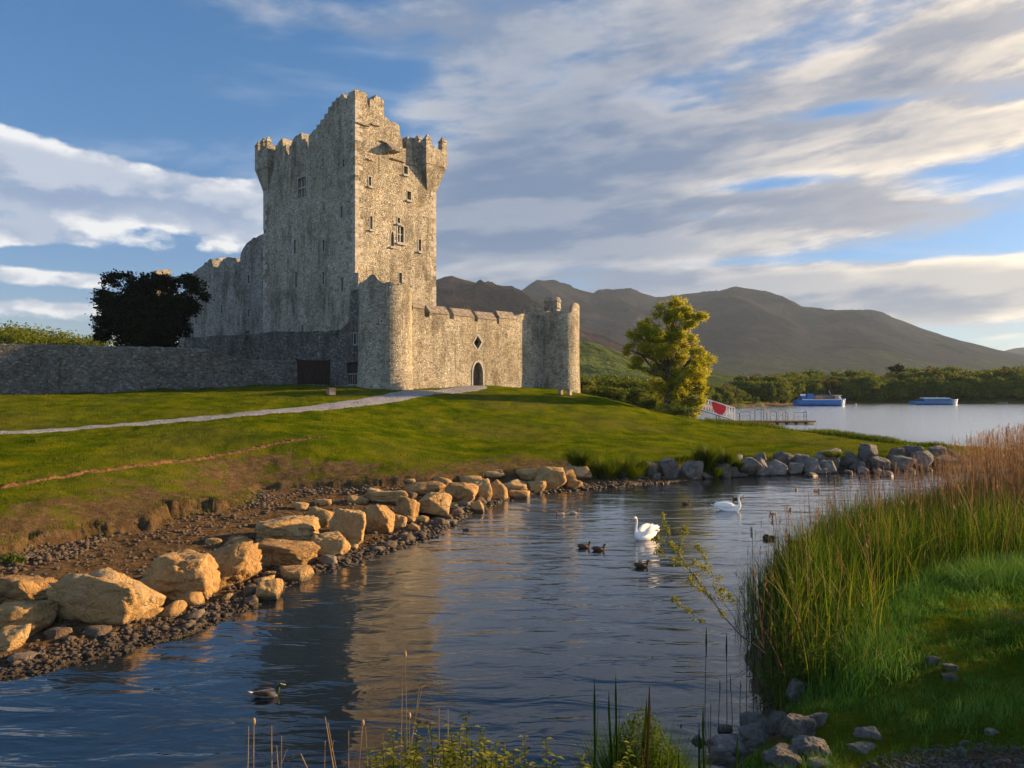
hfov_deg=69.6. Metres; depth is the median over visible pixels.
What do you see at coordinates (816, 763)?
rock
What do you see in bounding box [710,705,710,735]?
reed shoot
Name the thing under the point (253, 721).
dry stalk
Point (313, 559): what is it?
stone
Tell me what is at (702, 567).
willow branch
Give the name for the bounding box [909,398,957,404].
tour boat
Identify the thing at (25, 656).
stone
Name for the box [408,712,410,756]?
dry stalk
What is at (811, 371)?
woodland tree
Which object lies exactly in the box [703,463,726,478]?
grass tussock
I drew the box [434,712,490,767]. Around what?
leafy plant
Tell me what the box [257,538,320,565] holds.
boulder
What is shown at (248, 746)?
dry stalk
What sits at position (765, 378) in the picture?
woodland tree
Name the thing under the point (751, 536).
dry reed
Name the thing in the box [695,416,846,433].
crest grass
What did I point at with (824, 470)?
stone
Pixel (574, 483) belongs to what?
boulder
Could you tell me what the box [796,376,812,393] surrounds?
woodland tree
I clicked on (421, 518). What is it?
stone
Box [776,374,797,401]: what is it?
woodland tree
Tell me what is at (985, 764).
gravel
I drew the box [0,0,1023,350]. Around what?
sky
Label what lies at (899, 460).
boulder
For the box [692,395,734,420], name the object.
gangway
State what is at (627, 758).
leafy plant
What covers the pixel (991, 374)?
woodland tree
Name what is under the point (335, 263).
castle
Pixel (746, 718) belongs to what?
rock
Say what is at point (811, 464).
boulder
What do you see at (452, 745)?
leafy plant
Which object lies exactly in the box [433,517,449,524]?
stone
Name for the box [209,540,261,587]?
boulder
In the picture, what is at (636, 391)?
bush
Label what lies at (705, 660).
reed shoot
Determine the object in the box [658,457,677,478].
boulder
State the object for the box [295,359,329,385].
gate
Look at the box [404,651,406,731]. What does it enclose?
dry stalk
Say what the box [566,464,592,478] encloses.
boulder
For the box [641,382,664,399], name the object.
bush
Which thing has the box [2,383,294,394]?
wall grass
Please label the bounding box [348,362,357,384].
door
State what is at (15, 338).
woodland tree
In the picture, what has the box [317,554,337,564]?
stone
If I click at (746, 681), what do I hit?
reed shoot
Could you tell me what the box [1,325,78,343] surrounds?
woodland tree
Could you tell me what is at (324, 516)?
boulder
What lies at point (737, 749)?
grass shoot
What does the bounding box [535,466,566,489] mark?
boulder
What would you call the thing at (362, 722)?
dry stalk
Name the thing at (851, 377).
woodland tree
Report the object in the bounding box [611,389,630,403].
bush
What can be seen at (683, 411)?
bush
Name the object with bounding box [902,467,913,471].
stone
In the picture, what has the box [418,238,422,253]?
window
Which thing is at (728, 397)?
woodland tree
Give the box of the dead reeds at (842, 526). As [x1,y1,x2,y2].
[688,452,1023,712]
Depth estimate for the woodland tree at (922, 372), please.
222.15 m
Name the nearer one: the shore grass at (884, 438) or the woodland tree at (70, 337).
the shore grass at (884, 438)
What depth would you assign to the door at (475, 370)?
79.92 m
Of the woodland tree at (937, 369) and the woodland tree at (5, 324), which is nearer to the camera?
the woodland tree at (5, 324)
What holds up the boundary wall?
on the ground at (356, 464)
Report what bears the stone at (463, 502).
on the ground at (356, 464)
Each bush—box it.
[0,551,28,563]
[580,377,597,392]
[581,385,596,393]
[585,385,614,398]
[587,374,623,385]
[591,376,603,387]
[599,378,627,389]
[601,374,641,386]
[611,385,650,405]
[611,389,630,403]
[614,378,650,403]
[622,377,654,393]
[631,393,655,406]
[637,396,662,409]
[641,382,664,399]
[654,402,697,415]
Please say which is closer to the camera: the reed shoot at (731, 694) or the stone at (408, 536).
the reed shoot at (731, 694)
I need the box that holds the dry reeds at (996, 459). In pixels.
[781,422,1023,538]
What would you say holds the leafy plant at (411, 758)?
on the ground at (356, 464)
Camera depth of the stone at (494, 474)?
38.66 m
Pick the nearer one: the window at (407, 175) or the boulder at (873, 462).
the boulder at (873, 462)
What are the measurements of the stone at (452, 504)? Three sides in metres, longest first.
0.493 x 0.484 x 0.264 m
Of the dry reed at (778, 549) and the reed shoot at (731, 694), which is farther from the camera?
the dry reed at (778, 549)
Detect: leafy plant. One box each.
[363,748,409,767]
[371,729,422,767]
[372,722,423,767]
[381,732,438,767]
[392,746,424,767]
[421,723,460,767]
[424,722,457,767]
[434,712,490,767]
[435,735,458,767]
[438,724,491,767]
[454,725,512,767]
[458,740,477,767]
[472,734,502,767]
[488,742,503,767]
[497,739,521,767]
[511,737,564,767]
[518,735,536,767]
[576,753,622,767]
[614,740,644,767]
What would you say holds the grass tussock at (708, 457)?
on the ground at (356, 464)
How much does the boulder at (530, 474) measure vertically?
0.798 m
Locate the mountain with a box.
[521,280,1023,377]
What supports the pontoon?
on the water
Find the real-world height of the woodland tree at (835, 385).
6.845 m
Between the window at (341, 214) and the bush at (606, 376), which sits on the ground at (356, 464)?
the bush at (606, 376)
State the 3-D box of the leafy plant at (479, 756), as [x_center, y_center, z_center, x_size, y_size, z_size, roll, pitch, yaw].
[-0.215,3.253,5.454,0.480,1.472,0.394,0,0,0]
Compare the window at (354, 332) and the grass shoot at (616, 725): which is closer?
the grass shoot at (616, 725)
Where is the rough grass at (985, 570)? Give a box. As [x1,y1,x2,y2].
[782,544,1023,714]
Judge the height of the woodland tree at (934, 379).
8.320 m
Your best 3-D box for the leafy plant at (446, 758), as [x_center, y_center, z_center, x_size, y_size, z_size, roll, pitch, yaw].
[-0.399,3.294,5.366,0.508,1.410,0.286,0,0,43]
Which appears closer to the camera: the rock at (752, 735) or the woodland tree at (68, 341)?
the rock at (752, 735)
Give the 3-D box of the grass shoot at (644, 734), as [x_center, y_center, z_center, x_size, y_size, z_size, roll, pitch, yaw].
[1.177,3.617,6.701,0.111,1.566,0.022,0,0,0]
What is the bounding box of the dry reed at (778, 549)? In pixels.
[775,512,780,580]
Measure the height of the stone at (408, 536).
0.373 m
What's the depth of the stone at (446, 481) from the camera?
36.42 m
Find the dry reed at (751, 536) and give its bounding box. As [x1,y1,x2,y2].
[750,527,753,654]
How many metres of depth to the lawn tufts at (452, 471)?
44.47 m
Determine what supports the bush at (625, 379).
on the ground at (356, 464)
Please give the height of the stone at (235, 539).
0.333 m
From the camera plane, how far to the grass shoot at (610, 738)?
6.70 m
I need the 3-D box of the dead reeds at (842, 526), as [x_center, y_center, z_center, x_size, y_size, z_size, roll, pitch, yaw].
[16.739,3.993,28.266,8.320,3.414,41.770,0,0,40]
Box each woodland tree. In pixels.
[0,320,66,340]
[0,323,21,341]
[0,323,53,343]
[0,329,55,344]
[0,329,62,344]
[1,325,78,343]
[40,333,92,344]
[43,333,107,345]
[74,334,118,346]
[697,384,714,402]
[707,384,717,403]
[712,384,726,403]
[713,393,721,401]
[720,384,729,402]
[722,391,735,405]
[728,374,750,387]
[729,384,743,403]
[737,380,761,400]
[737,390,748,402]
[745,394,752,401]
[749,373,777,398]
[751,378,768,400]
[752,396,759,402]
[759,380,769,400]
[759,382,779,402]
[768,373,790,392]
[770,378,791,403]
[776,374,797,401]
[776,381,796,402]
[782,372,807,399]
[790,376,806,400]
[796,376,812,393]
[797,373,824,395]
[801,367,832,394]
[803,381,819,395]
[809,377,826,395]
[820,377,834,395]
[826,372,843,377]
[827,375,840,395]
[829,378,843,397]
[830,367,861,376]
[836,374,853,398]
[836,382,854,398]
[843,382,861,400]
[848,374,856,382]
[853,376,868,399]
[854,368,877,398]
[855,373,891,400]
[871,384,887,400]
[881,376,906,399]
[881,380,894,400]
[885,373,893,397]
[890,372,905,398]
[892,369,923,398]
[904,375,917,397]
[905,376,935,398]
[910,367,931,372]
[917,371,932,397]
[917,377,935,397]
[918,368,950,397]
[922,366,936,370]
[927,374,948,397]
[930,367,948,397]
[933,380,954,397]
[937,371,959,397]
[940,365,967,397]
[941,381,958,397]
[947,380,970,400]
[952,373,973,398]
[955,369,969,374]
[959,371,988,398]
[962,376,978,400]
[968,377,984,400]
[972,371,989,398]
[976,369,1006,398]
[984,368,1013,398]
[988,376,1012,398]
[1003,368,1021,398]
[1009,372,1023,400]
[1014,368,1023,375]
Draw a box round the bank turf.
[729,502,1023,767]
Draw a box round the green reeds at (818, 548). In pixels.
[725,473,1023,710]
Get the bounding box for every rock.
[691,735,705,745]
[700,751,738,765]
[705,733,748,756]
[717,724,732,731]
[738,721,768,751]
[739,711,766,726]
[761,742,802,767]
[765,711,785,735]
[780,713,816,740]
[786,678,805,702]
[791,735,831,758]
[806,756,833,767]
[807,712,827,727]
[845,741,874,753]
[853,726,881,739]
[925,656,940,665]
[941,673,958,680]
[942,663,958,671]
[984,727,999,735]
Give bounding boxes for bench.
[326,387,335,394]
[558,389,571,394]
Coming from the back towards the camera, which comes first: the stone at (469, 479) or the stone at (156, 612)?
the stone at (469, 479)
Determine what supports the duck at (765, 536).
on the water
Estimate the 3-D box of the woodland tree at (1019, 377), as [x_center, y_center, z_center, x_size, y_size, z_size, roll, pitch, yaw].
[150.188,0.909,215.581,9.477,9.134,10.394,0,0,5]
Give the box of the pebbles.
[0,471,669,681]
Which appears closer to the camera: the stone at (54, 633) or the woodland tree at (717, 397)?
the stone at (54, 633)
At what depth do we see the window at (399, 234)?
80.31 m
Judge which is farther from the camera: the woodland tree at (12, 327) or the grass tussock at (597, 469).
the woodland tree at (12, 327)
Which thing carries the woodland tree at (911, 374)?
on the ground at (356, 464)
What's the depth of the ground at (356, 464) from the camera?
36.01 m
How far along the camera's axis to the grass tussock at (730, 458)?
43.06 m
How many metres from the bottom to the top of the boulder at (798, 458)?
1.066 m
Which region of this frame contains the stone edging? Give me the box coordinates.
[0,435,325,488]
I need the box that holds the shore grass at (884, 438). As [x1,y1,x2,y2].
[817,429,956,446]
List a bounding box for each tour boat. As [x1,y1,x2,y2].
[793,390,845,405]
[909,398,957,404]
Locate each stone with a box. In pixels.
[6,651,40,662]
[43,627,72,638]
[84,625,112,636]
[140,607,163,619]
[159,600,186,618]
[176,591,204,605]
[184,609,204,619]
[205,537,222,544]
[221,592,236,601]
[222,535,254,546]
[243,595,257,605]
[244,584,256,595]
[253,575,274,583]
[263,571,272,575]
[293,502,308,509]
[306,554,317,564]
[313,499,331,505]
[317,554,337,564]
[347,495,368,503]
[350,544,357,549]
[367,487,380,491]
[382,540,396,548]
[398,533,414,540]
[404,479,415,482]
[405,515,418,523]
[407,492,417,498]
[408,523,419,531]
[416,515,428,522]
[432,476,451,484]
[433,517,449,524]
[448,519,456,524]
[450,502,459,506]
[451,509,463,513]
[454,513,463,516]
[457,500,472,505]
[459,475,481,482]
[474,497,486,503]
[484,471,504,478]
[489,469,502,478]
[652,473,660,478]
[735,472,747,477]
[804,472,817,476]
[820,468,827,473]
[844,470,852,473]
[856,467,869,473]
[877,471,892,476]
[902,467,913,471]
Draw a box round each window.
[247,308,249,317]
[298,175,305,198]
[322,239,324,251]
[322,271,324,284]
[340,205,342,218]
[341,276,343,291]
[353,332,356,344]
[368,175,373,188]
[369,215,374,231]
[390,230,395,248]
[396,225,405,245]
[403,165,409,176]
[406,190,412,202]
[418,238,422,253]
[472,333,482,351]
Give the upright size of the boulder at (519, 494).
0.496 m
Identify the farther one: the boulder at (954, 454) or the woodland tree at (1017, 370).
the woodland tree at (1017, 370)
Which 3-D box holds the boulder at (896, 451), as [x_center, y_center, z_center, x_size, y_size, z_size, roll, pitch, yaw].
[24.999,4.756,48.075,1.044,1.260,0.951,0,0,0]
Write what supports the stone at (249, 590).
on the ground at (356, 464)
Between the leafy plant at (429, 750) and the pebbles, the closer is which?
the leafy plant at (429, 750)
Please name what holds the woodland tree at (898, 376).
on the ground at (356, 464)
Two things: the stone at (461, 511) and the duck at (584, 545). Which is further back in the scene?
the stone at (461, 511)
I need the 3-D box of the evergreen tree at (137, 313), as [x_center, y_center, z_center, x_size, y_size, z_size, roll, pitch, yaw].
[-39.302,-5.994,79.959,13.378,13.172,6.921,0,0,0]
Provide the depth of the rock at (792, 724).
9.92 m
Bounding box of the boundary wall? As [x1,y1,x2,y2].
[0,344,296,394]
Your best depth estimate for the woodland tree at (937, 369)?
222.85 m
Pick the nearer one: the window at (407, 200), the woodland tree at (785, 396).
the window at (407, 200)
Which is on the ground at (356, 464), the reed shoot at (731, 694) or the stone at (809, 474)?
the stone at (809, 474)
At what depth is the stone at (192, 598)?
18.01 m
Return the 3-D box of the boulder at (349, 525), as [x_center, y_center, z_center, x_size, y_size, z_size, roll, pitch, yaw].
[-5.601,4.933,24.971,1.216,1.571,1.181,0,0,-16]
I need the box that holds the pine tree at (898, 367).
[885,363,909,373]
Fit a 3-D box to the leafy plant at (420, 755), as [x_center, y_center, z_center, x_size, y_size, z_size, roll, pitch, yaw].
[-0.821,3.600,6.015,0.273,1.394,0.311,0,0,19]
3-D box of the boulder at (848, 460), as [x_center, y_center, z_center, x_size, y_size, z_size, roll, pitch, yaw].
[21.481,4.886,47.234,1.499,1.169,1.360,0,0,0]
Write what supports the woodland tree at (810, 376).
on the ground at (356, 464)
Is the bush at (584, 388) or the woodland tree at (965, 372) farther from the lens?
the woodland tree at (965, 372)
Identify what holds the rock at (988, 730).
on the ground at (356, 464)
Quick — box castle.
[152,89,580,392]
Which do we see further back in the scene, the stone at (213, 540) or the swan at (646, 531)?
the swan at (646, 531)
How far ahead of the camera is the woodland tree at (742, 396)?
178.33 m
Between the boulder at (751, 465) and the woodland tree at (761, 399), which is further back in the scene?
the woodland tree at (761, 399)
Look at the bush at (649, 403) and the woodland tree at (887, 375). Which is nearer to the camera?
the bush at (649, 403)
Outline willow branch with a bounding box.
[651,511,765,687]
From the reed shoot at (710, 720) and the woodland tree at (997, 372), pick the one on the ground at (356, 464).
the woodland tree at (997, 372)
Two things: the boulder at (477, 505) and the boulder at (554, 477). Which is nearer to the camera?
the boulder at (477, 505)
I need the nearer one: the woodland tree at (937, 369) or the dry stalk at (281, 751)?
the dry stalk at (281, 751)
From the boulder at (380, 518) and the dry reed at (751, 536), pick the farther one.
the boulder at (380, 518)
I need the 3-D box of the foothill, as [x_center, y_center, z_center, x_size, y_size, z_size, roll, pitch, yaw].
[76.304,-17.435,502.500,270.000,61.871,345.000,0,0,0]
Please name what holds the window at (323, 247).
in the castle
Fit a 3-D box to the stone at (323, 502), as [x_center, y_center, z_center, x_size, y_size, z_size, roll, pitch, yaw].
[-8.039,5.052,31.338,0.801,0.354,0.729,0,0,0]
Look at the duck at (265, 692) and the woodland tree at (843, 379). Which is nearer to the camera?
the duck at (265, 692)
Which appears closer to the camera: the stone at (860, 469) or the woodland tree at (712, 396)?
the stone at (860, 469)
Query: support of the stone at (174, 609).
on the ground at (356, 464)
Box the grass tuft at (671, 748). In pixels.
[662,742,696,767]
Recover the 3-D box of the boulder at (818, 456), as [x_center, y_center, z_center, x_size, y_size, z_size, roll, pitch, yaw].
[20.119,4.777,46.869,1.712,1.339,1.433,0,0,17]
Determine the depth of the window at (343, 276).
77.49 m
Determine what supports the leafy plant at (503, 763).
on the ground at (356, 464)
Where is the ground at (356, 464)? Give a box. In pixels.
[0,384,1023,767]
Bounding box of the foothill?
[579,340,738,389]
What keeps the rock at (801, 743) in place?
on the ground at (356, 464)
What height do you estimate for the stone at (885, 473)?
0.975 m
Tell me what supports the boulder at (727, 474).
on the ground at (356, 464)
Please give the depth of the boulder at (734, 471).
43.09 m
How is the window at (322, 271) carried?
in the castle
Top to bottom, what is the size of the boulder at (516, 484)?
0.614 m
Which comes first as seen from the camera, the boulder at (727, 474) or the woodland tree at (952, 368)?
the boulder at (727, 474)
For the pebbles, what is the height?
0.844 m
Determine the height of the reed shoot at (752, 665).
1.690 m
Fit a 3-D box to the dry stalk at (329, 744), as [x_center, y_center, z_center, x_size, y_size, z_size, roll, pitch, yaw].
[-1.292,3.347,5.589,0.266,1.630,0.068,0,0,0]
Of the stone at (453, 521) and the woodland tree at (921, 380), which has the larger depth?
the woodland tree at (921, 380)
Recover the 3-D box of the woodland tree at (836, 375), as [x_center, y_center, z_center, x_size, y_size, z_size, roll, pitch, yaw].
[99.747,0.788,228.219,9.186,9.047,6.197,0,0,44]
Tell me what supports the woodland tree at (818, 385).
on the ground at (356, 464)
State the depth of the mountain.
1786.79 m
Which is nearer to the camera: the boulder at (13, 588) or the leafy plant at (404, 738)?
the leafy plant at (404, 738)
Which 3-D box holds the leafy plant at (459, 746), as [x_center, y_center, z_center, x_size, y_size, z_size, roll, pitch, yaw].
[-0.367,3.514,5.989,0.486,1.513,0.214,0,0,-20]
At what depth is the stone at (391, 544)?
24.47 m
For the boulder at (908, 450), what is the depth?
48.15 m
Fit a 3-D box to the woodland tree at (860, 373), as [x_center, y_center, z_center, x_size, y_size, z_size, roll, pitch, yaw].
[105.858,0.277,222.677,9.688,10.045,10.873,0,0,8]
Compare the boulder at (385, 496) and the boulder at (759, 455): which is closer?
the boulder at (385, 496)
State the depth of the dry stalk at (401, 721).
6.26 m
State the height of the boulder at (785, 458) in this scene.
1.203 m
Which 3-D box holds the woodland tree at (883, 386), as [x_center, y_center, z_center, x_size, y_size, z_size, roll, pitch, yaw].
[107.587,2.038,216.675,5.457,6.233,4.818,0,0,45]
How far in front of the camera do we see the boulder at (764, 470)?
43.88 m
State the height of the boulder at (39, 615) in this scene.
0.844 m
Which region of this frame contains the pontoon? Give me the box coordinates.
[731,404,815,423]
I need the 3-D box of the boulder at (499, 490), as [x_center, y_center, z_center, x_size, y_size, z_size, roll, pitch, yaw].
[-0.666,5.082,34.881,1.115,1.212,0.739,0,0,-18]
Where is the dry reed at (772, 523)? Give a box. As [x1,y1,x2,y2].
[771,515,775,601]
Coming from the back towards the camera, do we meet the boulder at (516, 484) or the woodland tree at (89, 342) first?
the woodland tree at (89, 342)
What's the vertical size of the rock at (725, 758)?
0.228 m
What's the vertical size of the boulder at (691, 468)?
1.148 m
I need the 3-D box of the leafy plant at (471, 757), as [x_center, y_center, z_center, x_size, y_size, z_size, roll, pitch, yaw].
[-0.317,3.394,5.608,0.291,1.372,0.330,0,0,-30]
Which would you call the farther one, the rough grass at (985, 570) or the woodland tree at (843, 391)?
the woodland tree at (843, 391)
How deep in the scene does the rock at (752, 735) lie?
10.90 m
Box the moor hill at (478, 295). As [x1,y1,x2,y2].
[436,276,683,365]
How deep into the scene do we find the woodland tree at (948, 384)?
215.57 m
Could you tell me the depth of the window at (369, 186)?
77.20 m
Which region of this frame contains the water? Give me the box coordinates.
[0,403,1023,767]
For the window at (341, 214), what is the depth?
77.81 m
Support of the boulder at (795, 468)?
on the ground at (356, 464)
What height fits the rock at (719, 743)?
0.222 m
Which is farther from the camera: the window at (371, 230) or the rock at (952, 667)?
the window at (371, 230)
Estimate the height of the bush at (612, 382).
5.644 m
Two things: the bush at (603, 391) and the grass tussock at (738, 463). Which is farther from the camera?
the bush at (603, 391)
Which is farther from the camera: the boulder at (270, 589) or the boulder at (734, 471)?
the boulder at (734, 471)
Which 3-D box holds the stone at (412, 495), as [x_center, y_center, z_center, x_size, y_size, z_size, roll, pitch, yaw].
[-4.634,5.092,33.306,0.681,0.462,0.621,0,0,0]
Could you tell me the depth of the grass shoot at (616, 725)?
6.50 m
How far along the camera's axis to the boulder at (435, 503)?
29.77 m
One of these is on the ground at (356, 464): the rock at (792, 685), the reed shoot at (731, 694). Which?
the rock at (792, 685)
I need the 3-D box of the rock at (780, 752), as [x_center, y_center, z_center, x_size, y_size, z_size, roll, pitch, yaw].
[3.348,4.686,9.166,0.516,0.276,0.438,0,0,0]
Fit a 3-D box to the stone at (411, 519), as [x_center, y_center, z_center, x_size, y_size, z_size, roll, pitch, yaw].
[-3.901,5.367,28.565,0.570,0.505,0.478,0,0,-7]
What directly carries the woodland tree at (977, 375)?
on the ground at (356, 464)
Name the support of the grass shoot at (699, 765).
on the ground at (356, 464)
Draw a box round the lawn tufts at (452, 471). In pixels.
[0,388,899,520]
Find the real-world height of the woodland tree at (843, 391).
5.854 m
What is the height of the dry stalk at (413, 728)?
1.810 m
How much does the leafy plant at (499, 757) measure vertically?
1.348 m
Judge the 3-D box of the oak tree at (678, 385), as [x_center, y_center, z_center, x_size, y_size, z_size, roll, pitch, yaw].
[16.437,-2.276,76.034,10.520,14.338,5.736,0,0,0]
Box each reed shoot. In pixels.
[704,626,706,715]
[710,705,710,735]
[718,682,720,722]
[726,635,726,702]
[730,675,732,717]
[746,654,747,710]
[751,627,753,708]
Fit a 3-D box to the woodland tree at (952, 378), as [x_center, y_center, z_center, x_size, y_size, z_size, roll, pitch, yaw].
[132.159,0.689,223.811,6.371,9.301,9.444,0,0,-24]
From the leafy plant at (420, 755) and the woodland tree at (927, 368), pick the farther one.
the woodland tree at (927, 368)
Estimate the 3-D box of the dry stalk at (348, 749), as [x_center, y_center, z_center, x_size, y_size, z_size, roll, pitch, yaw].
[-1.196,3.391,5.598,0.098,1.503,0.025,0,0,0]
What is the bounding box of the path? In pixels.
[0,385,486,433]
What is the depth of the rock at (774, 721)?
10.77 m
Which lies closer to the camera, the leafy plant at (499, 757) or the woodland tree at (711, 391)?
the leafy plant at (499, 757)
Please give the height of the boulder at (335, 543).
0.861 m
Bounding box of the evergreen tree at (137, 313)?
[85,268,214,347]
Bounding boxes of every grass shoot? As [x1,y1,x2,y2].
[591,675,598,767]
[608,695,614,767]
[612,678,620,764]
[635,696,646,767]
[693,729,701,767]
[700,710,707,767]
[735,732,738,767]
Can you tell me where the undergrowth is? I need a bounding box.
[756,605,842,713]
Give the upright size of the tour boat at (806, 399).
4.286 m
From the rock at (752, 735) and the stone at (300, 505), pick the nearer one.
the rock at (752, 735)
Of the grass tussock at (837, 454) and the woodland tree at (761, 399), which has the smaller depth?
the grass tussock at (837, 454)
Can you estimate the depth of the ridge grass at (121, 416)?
49.30 m
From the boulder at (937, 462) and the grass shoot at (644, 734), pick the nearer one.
the grass shoot at (644, 734)
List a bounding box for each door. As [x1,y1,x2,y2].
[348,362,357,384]
[472,361,483,384]
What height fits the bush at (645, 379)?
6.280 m
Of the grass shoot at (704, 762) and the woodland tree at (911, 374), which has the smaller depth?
the grass shoot at (704, 762)
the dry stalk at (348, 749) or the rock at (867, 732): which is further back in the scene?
the rock at (867, 732)
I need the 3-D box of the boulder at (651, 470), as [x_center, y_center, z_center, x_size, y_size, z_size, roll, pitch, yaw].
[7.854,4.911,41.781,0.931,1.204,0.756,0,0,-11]
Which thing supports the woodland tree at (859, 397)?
on the ground at (356, 464)
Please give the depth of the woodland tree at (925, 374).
222.00 m
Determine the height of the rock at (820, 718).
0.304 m
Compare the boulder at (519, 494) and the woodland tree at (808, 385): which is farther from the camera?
the woodland tree at (808, 385)
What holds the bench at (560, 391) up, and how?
on the ground at (356, 464)
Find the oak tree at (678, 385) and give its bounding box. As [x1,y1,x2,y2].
[620,292,717,417]
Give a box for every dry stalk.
[247,727,248,767]
[252,718,255,767]
[271,726,271,767]
[281,736,287,764]
[325,717,333,767]
[348,731,348,767]
[359,720,363,767]
[400,679,402,767]
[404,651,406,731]
[406,686,422,766]
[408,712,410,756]
[411,688,419,747]
[641,682,650,767]
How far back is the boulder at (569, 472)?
39.39 m
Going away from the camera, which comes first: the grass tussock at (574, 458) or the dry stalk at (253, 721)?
the dry stalk at (253, 721)
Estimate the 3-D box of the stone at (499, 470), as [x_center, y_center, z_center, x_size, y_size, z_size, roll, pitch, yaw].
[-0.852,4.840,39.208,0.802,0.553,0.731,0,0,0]
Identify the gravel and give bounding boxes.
[745,740,1023,767]
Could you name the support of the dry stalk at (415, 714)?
on the ground at (356, 464)
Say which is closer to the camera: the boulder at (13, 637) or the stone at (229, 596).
the boulder at (13, 637)
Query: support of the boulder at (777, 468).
on the ground at (356, 464)
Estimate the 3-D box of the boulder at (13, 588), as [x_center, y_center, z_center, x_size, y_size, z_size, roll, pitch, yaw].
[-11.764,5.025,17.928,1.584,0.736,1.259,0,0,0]
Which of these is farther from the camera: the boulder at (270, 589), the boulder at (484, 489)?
the boulder at (484, 489)
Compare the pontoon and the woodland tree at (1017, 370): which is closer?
the pontoon
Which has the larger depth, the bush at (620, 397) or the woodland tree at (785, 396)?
the woodland tree at (785, 396)
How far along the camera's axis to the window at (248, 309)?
93.23 m
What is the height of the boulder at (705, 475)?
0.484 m
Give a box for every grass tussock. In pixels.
[563,445,599,466]
[588,451,622,479]
[602,454,649,478]
[630,456,652,471]
[690,442,721,467]
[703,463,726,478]
[714,446,739,465]
[731,455,744,470]
[816,447,849,457]
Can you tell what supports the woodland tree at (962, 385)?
on the ground at (356, 464)
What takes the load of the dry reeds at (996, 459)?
on the ground at (356, 464)
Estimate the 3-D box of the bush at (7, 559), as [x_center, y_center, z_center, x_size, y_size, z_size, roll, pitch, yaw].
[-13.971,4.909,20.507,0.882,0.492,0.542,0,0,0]
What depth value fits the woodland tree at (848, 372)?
230.30 m
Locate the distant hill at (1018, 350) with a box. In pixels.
[1005,347,1023,354]
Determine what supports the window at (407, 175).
in the castle
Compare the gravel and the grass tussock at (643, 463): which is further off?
the grass tussock at (643, 463)
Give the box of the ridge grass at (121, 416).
[0,401,251,423]
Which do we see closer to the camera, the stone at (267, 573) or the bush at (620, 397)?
the stone at (267, 573)
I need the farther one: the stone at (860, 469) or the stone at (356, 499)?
the stone at (860, 469)
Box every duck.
[247,682,285,697]
[575,541,590,547]
[589,544,606,550]
[632,560,650,567]
[762,534,777,539]
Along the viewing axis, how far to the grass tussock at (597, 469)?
40.48 m
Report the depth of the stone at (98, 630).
15.85 m
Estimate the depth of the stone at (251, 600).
18.23 m
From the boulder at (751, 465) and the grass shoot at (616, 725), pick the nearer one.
the grass shoot at (616, 725)
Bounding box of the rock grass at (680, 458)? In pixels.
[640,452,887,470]
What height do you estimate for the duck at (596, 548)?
0.253 m
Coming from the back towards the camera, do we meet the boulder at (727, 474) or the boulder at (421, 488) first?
the boulder at (727, 474)
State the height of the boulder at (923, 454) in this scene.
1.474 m
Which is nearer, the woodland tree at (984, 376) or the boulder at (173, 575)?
the boulder at (173, 575)
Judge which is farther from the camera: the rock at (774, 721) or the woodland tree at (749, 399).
the woodland tree at (749, 399)
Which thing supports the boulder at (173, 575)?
on the ground at (356, 464)
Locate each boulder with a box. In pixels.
[0,575,57,602]
[0,599,58,635]
[0,624,30,651]
[45,567,165,625]
[138,549,220,599]
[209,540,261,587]
[255,515,319,540]
[255,578,282,599]
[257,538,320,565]
[279,565,314,581]
[305,506,333,527]
[309,531,350,556]
[328,508,365,544]
[364,490,407,502]
[364,504,394,533]
[394,514,406,528]
[396,495,419,516]
[404,481,445,495]
[418,492,451,516]
[445,482,478,501]
[470,500,484,511]
[473,478,491,499]
[491,479,507,500]
[503,479,527,490]
[508,490,529,498]
[516,468,537,480]
[528,479,546,492]
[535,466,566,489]
[563,466,575,480]
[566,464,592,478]
[566,478,583,488]
[645,461,657,476]
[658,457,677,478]
[680,461,703,477]
[702,471,713,478]
[714,459,730,477]
[730,467,738,477]
[735,457,763,473]
[751,452,766,462]
[755,457,769,475]
[767,459,787,475]
[772,451,794,466]
[787,463,803,474]
[793,453,808,462]
[801,457,822,473]
[814,448,841,469]
[820,460,837,473]
[839,451,858,467]
[849,460,866,471]
[858,443,878,465]
[868,456,890,469]
[886,448,904,458]
[888,454,915,470]
[902,445,923,456]
[910,451,933,469]
[928,445,947,464]
[933,455,955,467]
[947,449,967,462]
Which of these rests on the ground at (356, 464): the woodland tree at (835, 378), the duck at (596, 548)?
the woodland tree at (835, 378)
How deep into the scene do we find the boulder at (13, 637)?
15.01 m
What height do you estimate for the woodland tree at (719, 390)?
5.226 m
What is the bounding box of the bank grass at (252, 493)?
[0,466,545,555]
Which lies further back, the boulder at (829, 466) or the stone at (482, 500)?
the boulder at (829, 466)
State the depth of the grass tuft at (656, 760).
6.89 m
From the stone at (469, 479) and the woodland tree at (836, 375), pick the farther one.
the woodland tree at (836, 375)
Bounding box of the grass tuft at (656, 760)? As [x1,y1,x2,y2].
[566,705,717,767]
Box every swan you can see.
[632,517,659,540]
[711,494,743,511]
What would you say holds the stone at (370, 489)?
on the ground at (356, 464)

